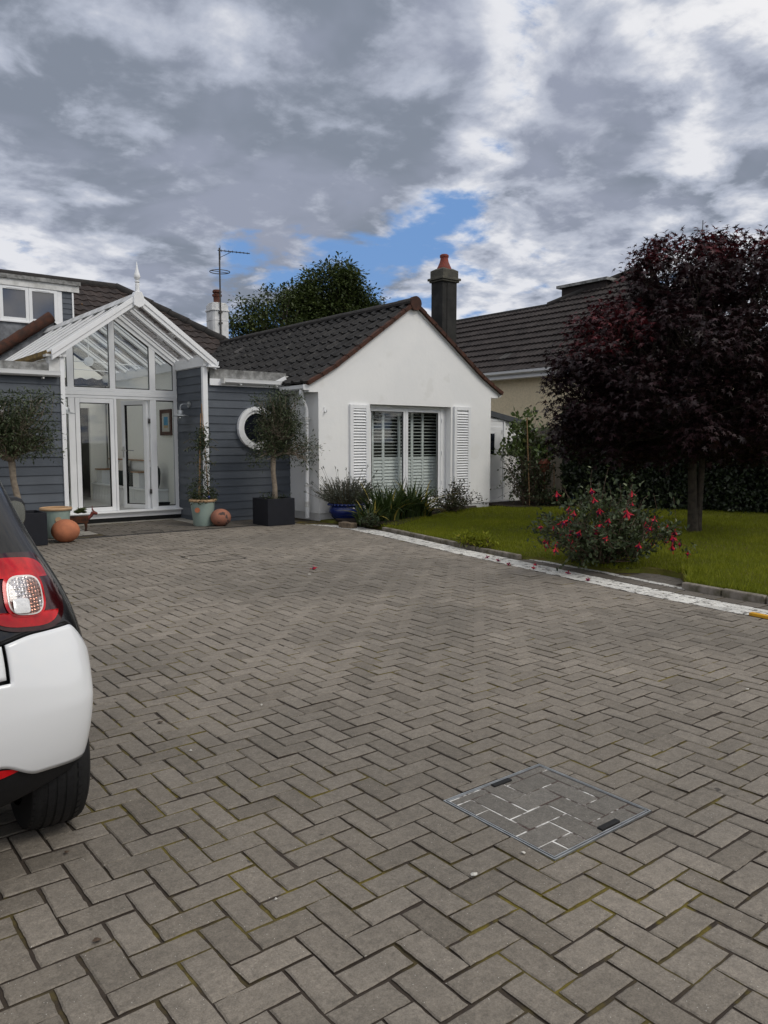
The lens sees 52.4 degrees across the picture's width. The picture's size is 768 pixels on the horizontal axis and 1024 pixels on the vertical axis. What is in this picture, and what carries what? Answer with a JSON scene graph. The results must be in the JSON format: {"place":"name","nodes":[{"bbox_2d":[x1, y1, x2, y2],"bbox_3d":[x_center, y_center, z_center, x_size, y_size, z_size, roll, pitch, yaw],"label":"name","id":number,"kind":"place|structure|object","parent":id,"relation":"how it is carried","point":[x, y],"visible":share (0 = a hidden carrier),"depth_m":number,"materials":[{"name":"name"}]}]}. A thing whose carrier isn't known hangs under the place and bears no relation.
{"place":"outdoors","nodes":[
{"label":"outdoors","id":0,"kind":"place"},
{"bbox_2d":[122,472,132,486],"bbox_3d":[-5.191,-0.663,15.936,0.466,0.306,0.191,4,7,40],"label":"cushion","id":1,"kind":"object","parent":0,"point":[130,479],"visible":0.34,"depth_m":15.80,"materials":[{"name":"grey fabric"}]},
{"bbox_2d":[90,458,168,508],"bbox_3d":[-5.329,-0.614,16.145,0.395,0.945,3.390,-4,7,-38],"label":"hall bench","id":2,"kind":"object","parent":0,"point":[101,489],"visible":0.58,"depth_m":15.99,"materials":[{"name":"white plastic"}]},
{"bbox_2d":[118,470,122,484],"bbox_3d":[-5.520,-0.720,16.349,0.166,0.332,0.572,-4,7,-38],"label":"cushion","id":3,"kind":"object","parent":2,"relation":"on","point":[120,474],"visible":0.34,"depth_m":16.19,"materials":[{"name":"grey fabric"}]},
{"bbox_2d":[118,460,129,470],"bbox_3d":[-5.519,-0.871,16.464,0.189,0.453,0.594,-4,7,-38],"label":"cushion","id":4,"kind":"object","parent":2,"relation":"on","point":[120,465],"visible":0.34,"depth_m":16.39,"materials":[{"name":"fabric"}]},
{"bbox_2d":[150,467,160,487],"bbox_3d":[-4.419,-0.658,14.988,0.189,0.465,0.382,-4,7,-38],"label":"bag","id":5,"kind":"object","parent":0,"point":[159,473],"visible":0.27,"depth_m":14.89,"materials":[{"name":"fabric"}]},
{"bbox_2d":[159,502,169,504],"bbox_3d":[-4.128,-0.091,14.604,0.250,0.180,0.250,-4,7,-38],"label":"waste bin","id":6,"kind":"object","parent":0,"point":[163,503],"visible":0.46,"depth_m":14.52,"materials":[{"name":"black plastic"}]},
{"bbox_2d":[48,518,298,540],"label":"porch paving","id":7,"kind":"structure","parent":0,"point":[129,528],"depth_m":12.90,"materials":[{"name":"grey stone"}]},
{"bbox_2d":[39,506,71,538],"bbox_3d":[-4.835,0.151,11.507,0.460,0.448,0.460,-4,7,-38],"label":"glazed pot","id":8,"kind":"object","parent":7,"relation":"on","point":[55,514],"visible":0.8,"depth_m":11.34,"materials":[{"name":"green ceramic"}]},
{"bbox_2d":[70,507,97,530],"bbox_3d":[-4.799,0.102,12.331,0.522,0.397,0.153,-2,5,-18],"label":"animal planter","id":9,"kind":"object","parent":7,"relation":"on","point":[82,519],"visible":0.58,"depth_m":12.29,"materials":[{"name":"metal"}]},
{"bbox_2d":[73,508,87,513],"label":"succulents","id":10,"kind":"object","parent":9,"relation":"in","point":[80,510],"visible":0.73,"depth_m":12.28,"materials":[{"name":"green plant"}]},
{"bbox_2d":[189,498,215,525],"bbox_3d":[-3.054,0.003,13.149,0.460,0.448,0.460,-4,7,-38],"label":"glazed pot","id":11,"kind":"object","parent":7,"relation":"on","point":[201,514],"visible":0.91,"depth_m":13.00,"materials":[{"name":"green ceramic"}]},
{"bbox_2d":[183,404,220,507],"bbox_3d":[-3.042,-0.923,13.063,0.646,1.767,0.584,-4,7,-38],"label":"climbing plant","id":12,"kind":"object","parent":11,"relation":"in","point":[201,443],"visible":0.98,"depth_m":13.03,"materials":[{"name":"green plant"}]},
{"bbox_2d":[211,509,230,525],"bbox_3d":[-2.740,0.088,13.098,0.340,0.287,0.340,-4,7,-38],"label":"terracotta ball","id":13,"kind":"object","parent":7,"relation":"on","point":[220,517],"visible":1,"depth_m":12.98,"materials":[{"name":"orange ceramic"}]},
{"bbox_2d":[0,518,767,1023],"bbox_3d":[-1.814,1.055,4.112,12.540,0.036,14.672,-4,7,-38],"label":"driveway","id":14,"kind":"structure","parent":0,"point":[478,611],"depth_m":3.16,"materials":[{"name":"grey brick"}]},
{"bbox_2d":[24,510,47,545],"bbox_3d":[-4.967,0.224,10.693,0.530,0.446,0.530,-4,7,-38],"label":"cube planter","id":15,"kind":"object","parent":14,"relation":"on","point":[35,523],"visible":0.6,"depth_m":10.58,"materials":[{"name":"plastic"}]},
{"bbox_2d":[0,385,67,497],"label":"olive tree","id":16,"kind":"object","parent":15,"relation":"in","point":[15,426],"visible":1,"depth_m":10.51,"materials":[{"name":"green plant"}]},
{"bbox_2d":[0,481,92,829],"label":"parked car","id":17,"kind":"object","parent":14,"relation":"on","point":[46,696],"visible":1,"depth_m":2.55,"materials":[{"name":"white plastic"}]},
{"bbox_2d":[51,519,79,541],"bbox_3d":[-4.490,0.261,10.997,0.380,0.321,0.380,-4,7,-38],"label":"terracotta ball","id":18,"kind":"object","parent":14,"relation":"on","point":[65,530],"visible":1,"depth_m":10.87,"materials":[{"name":"orange ceramic"}]},
{"bbox_2d":[49,525,257,540],"bbox_3d":[-4.794,0.420,11.155,8.200,0.021,0.110,-4,7,-38],"label":"drain channel","id":19,"kind":"object","parent":14,"relation":"on","point":[160,532],"visible":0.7,"depth_m":12.17,"materials":[{"name":"grey metal"}]},
{"bbox_2d":[182,552,245,562],"bbox_3d":[-2.080,0.560,9.532,0.600,0.014,0.600,-4,7,-38],"label":"manhole cover","id":20,"kind":"object","parent":14,"relation":"on","point":[213,561],"visible":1,"depth_m":9.46,"materials":[{"name":"grey metal"}]},
{"bbox_2d":[253,496,294,525],"bbox_3d":[-1.890,-0.019,13.360,0.524,0.451,0.524,-4,7,-38],"label":"cube planter","id":21,"kind":"object","parent":14,"relation":"on","point":[267,511],"visible":1,"depth_m":13.17,"materials":[{"name":"plastic"}]},
{"bbox_2d":[259,490,291,498],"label":"weed tuft","id":22,"kind":"object","parent":21,"relation":"on","point":[273,495],"visible":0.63,"depth_m":13.32,"materials":[{"name":"green plant"}]},
{"bbox_2d":[245,386,329,498],"bbox_3d":[-1.766,-1.125,13.284,1.444,2.037,1.185,-4,7,-38],"label":"olive tree","id":23,"kind":"object","parent":21,"relation":"in","point":[279,428],"visible":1,"depth_m":13.16,"materials":[{"name":"green plant"}]},
{"bbox_2d":[382,527,521,559],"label":"kerb","id":24,"kind":"structure","parent":14,"relation":"on","point":[468,547],"depth_m":10.65,"materials":[{"name":"concrete"}]},
{"bbox_2d":[305,524,767,618],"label":"white edging setts","id":25,"kind":"structure","parent":14,"relation":"on","point":[699,601],"depth_m":8.11,"materials":[{"name":"white concrete"},{"name":"sand moss"}]},
{"bbox_2d":[339,521,356,528],"bbox_3d":[-0.643,0.206,12.926,0.242,0.090,0.568,-2,6,-23],"label":"timber block","id":26,"kind":"object","parent":25,"relation":"on","point":[346,524],"depth_m":12.75,"materials":[{"name":"brown wood"}]},
{"bbox_2d":[356,509,385,526],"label":"leafy weed","id":27,"kind":"object","parent":25,"relation":"on","point":[372,520],"visible":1,"depth_m":12.52,"materials":[{"name":"green plant"}]},
{"bbox_2d":[749,612,767,618],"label":"yellow batten","id":28,"kind":"object","parent":25,"relation":"on","point":[760,615],"visible":1,"depth_m":6.27,"materials":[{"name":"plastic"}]},
{"bbox_2d":[443,764,650,860],"bbox_3d":[0.630,1.154,3.037,0.570,0.036,0.556,-4,7,-38],"label":"manhole cover","id":29,"kind":"object","parent":14,"relation":"on","point":[551,814],"visible":0.93,"depth_m":3.00,"materials":[{"name":"metal"}]},
{"bbox_2d":[521,559,767,609],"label":"grey edging blocks","id":30,"kind":"structure","parent":14,"relation":"on","point":[674,581],"depth_m":7.89,"materials":[{"name":"concrete"}]},
{"bbox_2d":[682,582,767,604],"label":"kerb","id":31,"kind":"structure","parent":14,"relation":"on","point":[732,594],"depth_m":7.11,"materials":[{"name":"concrete"}]},
{"bbox_2d":[0,0,767,337],"label":"sky","id":32,"kind":"structure","parent":0,"point":[528,144],"materials":[{"name":"grey"}]},
{"bbox_2d":[320,505,767,595],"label":"lawn","id":33,"kind":"structure","parent":0,"point":[659,571],"depth_m":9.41,"materials":[{"name":"plant"}]},
{"bbox_2d":[335,500,570,525],"bbox_3d":[1.715,-0.037,15.375,1.879,0.030,6.586,5,7,44],"label":"flower bed","id":34,"kind":"object","parent":33,"relation":"on","point":[516,503],"visible":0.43,"depth_m":16.05,"materials":[{"name":"soil"}]},
{"bbox_2d":[327,502,364,518],"bbox_3d":[-0.660,-0.001,13.832,0.688,0.332,0.690,-4,7,-38],"label":"blue bowl pot","id":35,"kind":"object","parent":34,"relation":"on","point":[336,511],"visible":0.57,"depth_m":13.56,"materials":[{"name":"ceramic"}]},
{"bbox_2d":[304,465,390,504],"bbox_3d":[-0.601,-0.479,13.754,1.639,0.731,1.381,-4,7,-38],"label":"lavender","id":36,"kind":"object","parent":35,"relation":"in","point":[344,494],"visible":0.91,"depth_m":13.63,"materials":[{"name":"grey plant"}]},
{"bbox_2d":[342,499,397,523],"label":"iris clump","id":37,"kind":"object","parent":34,"relation":"on","point":[359,512],"visible":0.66,"depth_m":12.81,"materials":[{"name":"green plant"}]},
{"bbox_2d":[343,476,444,520],"bbox_3d":[0.080,-0.243,13.397,1.610,0.792,1.697,2,6,24],"label":"iris clump","id":38,"kind":"object","parent":34,"relation":"on","point":[398,504],"visible":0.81,"depth_m":13.19,"materials":[{"name":"green plant"}]},
{"bbox_2d":[372,476,451,516],"bbox_3d":[0.414,-0.295,13.995,1.667,0.787,1.570,-3,6,-28],"label":"iris clump","id":39,"kind":"object","parent":34,"relation":"on","point":[417,510],"visible":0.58,"depth_m":13.81,"materials":[{"name":"green plant"}]},
{"bbox_2d":[416,491,447,516],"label":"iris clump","id":40,"kind":"object","parent":34,"relation":"on","point":[428,512],"visible":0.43,"depth_m":14.10,"materials":[{"name":"green plant"}]},
{"bbox_2d":[424,477,487,512],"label":"shrub","id":41,"kind":"object","parent":34,"relation":"on","point":[454,504],"visible":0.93,"depth_m":14.95,"materials":[{"name":"green plant"}]},
{"bbox_2d":[490,433,559,504],"bbox_3d":[2.943,-0.877,16.543,1.487,1.584,1.350,-4,7,-38],"label":"rose bush","id":42,"kind":"object","parent":34,"relation":"on","point":[520,490],"visible":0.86,"depth_m":16.37,"materials":[{"name":"green plant"}]},
{"bbox_2d":[491,406,560,502],"bbox_3d":[3.045,-1.203,16.947,1.520,2.205,1.605,-3,6,-27],"label":"laurel bush","id":43,"kind":"object","parent":34,"relation":"on","point":[520,446],"visible":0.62,"depth_m":16.82,"materials":[{"name":"green plant"}]},
{"bbox_2d":[527,423,529,504],"bbox_3d":[3.003,-1.026,16.235,0.148,1.851,0.017,-4,7,-38],"label":"bamboo cane","id":44,"kind":"object","parent":34,"relation":"on","point":[528,459],"visible":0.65,"depth_m":16.21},
{"bbox_2d":[511,440,560,503],"bbox_3d":[3.292,-0.862,16.667,1.156,1.472,1.032,0,5,-2],"label":"rose bush","id":45,"kind":"object","parent":34,"relation":"on","point":[538,482],"visible":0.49,"depth_m":16.56,"materials":[{"name":"green plant"}]},
{"bbox_2d":[538,459,550,491],"bbox_3d":[3.391,-0.620,16.515,0.240,0.990,0.160,-4,7,-38],"label":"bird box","id":46,"kind":"object","parent":34,"relation":"on","point":[545,461],"visible":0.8,"depth_m":16.43,"materials":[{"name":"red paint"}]},
{"bbox_2d":[526,487,568,505],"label":"fern clump","id":47,"kind":"object","parent":34,"relation":"on","point":[545,498],"visible":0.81,"depth_m":16.21,"materials":[{"name":"green plant"}]},
{"bbox_2d":[449,528,500,547],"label":"leafy weed","id":48,"kind":"object","parent":33,"relation":"on","point":[474,538],"visible":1,"depth_m":10.20,"materials":[{"name":"green plant"}]},
{"bbox_2d":[521,465,696,570],"bbox_3d":[2.405,0.045,8.662,2.174,1.131,1.653,-4,7,-38],"label":"fuchsia bush","id":49,"kind":"object","parent":33,"relation":"on","point":[604,537],"visible":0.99,"depth_m":8.41,"materials":[{"name":"green plant"}]},
{"bbox_2d":[456,267,764,427],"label":"neighbouring house","id":50,"kind":"structure","parent":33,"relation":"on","point":[503,351],"depth_m":21.47,"materials":[{"name":"tile"}]},
{"bbox_2d":[529,221,767,532],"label":"japanese maple","id":51,"kind":"object","parent":33,"relation":"on","point":[731,409],"visible":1,"depth_m":10.87,"materials":[{"name":"plant"}]},
{"bbox_2d":[559,401,767,513],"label":"hedge","id":52,"kind":"object","parent":33,"relation":"on","point":[729,489],"visible":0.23,"depth_m":15.36,"materials":[{"name":"green plant"}]},
{"label":"ground","id":53,"kind":"structure","parent":0,"visible":0},
{"bbox_2d":[0,254,503,523],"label":"bungalow","id":54,"kind":"object","parent":53,"relation":"on","point":[403,388],"visible":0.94,"depth_m":14.64,"materials":[{"name":"white painted render"},{"name":"dark grey roof tile"},{"name":"white upvc"}]},
{"bbox_2d":[66,407,74,415],"bbox_3d":[-5.162,-1.676,12.606,0.327,0.354,0.294,-4,7,-38],"label":"wall lamp","id":55,"kind":"object","parent":54,"relation":"attached to","point":[68,410],"visible":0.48,"depth_m":12.59,"materials":[{"name":"metal"}]},
{"bbox_2d":[74,398,119,511],"bbox_3d":[-4.981,-0.982,13.539,0.695,1.955,0.087,-4,7,-38],"label":"door leaf","id":56,"kind":"structure","parent":54,"relation":"in","point":[112,414],"depth_m":13.62,"materials":[{"name":"white plastic"}]},
{"bbox_2d":[121,400,151,508],"bbox_3d":[-4.506,-1.046,14.251,0.654,1.955,0.198,2,6,26],"label":"door leaf","id":57,"kind":"structure","parent":54,"relation":"in","point":[148,491],"depth_m":14.22,"materials":[{"name":"white plastic"}]},
{"bbox_2d":[159,409,172,434],"bbox_3d":[-4.151,-1.704,14.844,0.031,0.490,0.530,-4,7,-38],"label":"framed picture","id":58,"kind":"object","parent":54,"relation":"attached to","point":[165,417],"visible":0.99,"depth_m":14.82,"materials":[{"name":"brown wood"}]},
{"bbox_2d":[173,401,190,418],"bbox_3d":[-3.598,-1.787,13.836,0.327,0.354,0.294,-4,7,-38],"label":"wall lamp","id":59,"kind":"object","parent":54,"relation":"attached to","point":[180,412],"visible":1,"depth_m":13.81,"materials":[{"name":"metal"}]},
{"bbox_2d":[209,248,249,333],"bbox_3d":[-4.383,-6.248,22.113,1.117,2.496,0.583,0,5,4],"label":"television aerial","id":60,"kind":"object","parent":54,"relation":"attached to","point":[219,273],"visible":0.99,"depth_m":22.11,"materials":[{"name":"metal"}]},
{"bbox_2d":[237,407,268,448],"bbox_3d":[-2.301,-1.517,14.105,0.770,0.770,0.085,-4,7,-38],"label":"round window","id":61,"kind":"structure","parent":54,"relation":"in","point":[244,420],"depth_m":13.98,"materials":[{"name":"white plastic"}]},
{"bbox_2d":[370,405,445,503],"bbox_3d":[0.413,-1.105,15.370,2.050,1.941,0.253,-4,7,-38],"label":"french window","id":62,"kind":"structure","parent":54,"relation":"in","point":[433,468],"depth_m":15.44,"materials":[{"name":"white plastic"}]},
{"bbox_2d":[227,280,317,337],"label":"background tree","id":63,"kind":"object","parent":53,"relation":"on","point":[247,323],"visible":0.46,"depth_m":42.96,"materials":[{"name":"green plant"}]},
{"bbox_2d":[270,251,389,324],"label":"background tree","id":64,"kind":"object","parent":53,"relation":"on","point":[343,288],"visible":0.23,"depth_m":45.85,"materials":[{"name":"green plant"}]},
{"bbox_2d":[489,411,525,502],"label":"outhouse","id":65,"kind":"structure","parent":53,"relation":"on","point":[499,423],"depth_m":17.55,"materials":[{"name":"white paint"}]},
{"bbox_2d":[490,421,502,499],"bbox_3d":[2.439,-1.142,17.460,0.610,1.760,0.061,-4,7,-38],"label":"door","id":66,"kind":"structure","parent":65,"relation":"in","point":[496,427],"depth_m":17.50,"materials":[{"name":"white plastic"}]},
{"bbox_2d":[520,427,562,496],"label":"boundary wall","id":67,"kind":"structure","parent":53,"relation":"on","point":[557,481],"depth_m":18.63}
]}

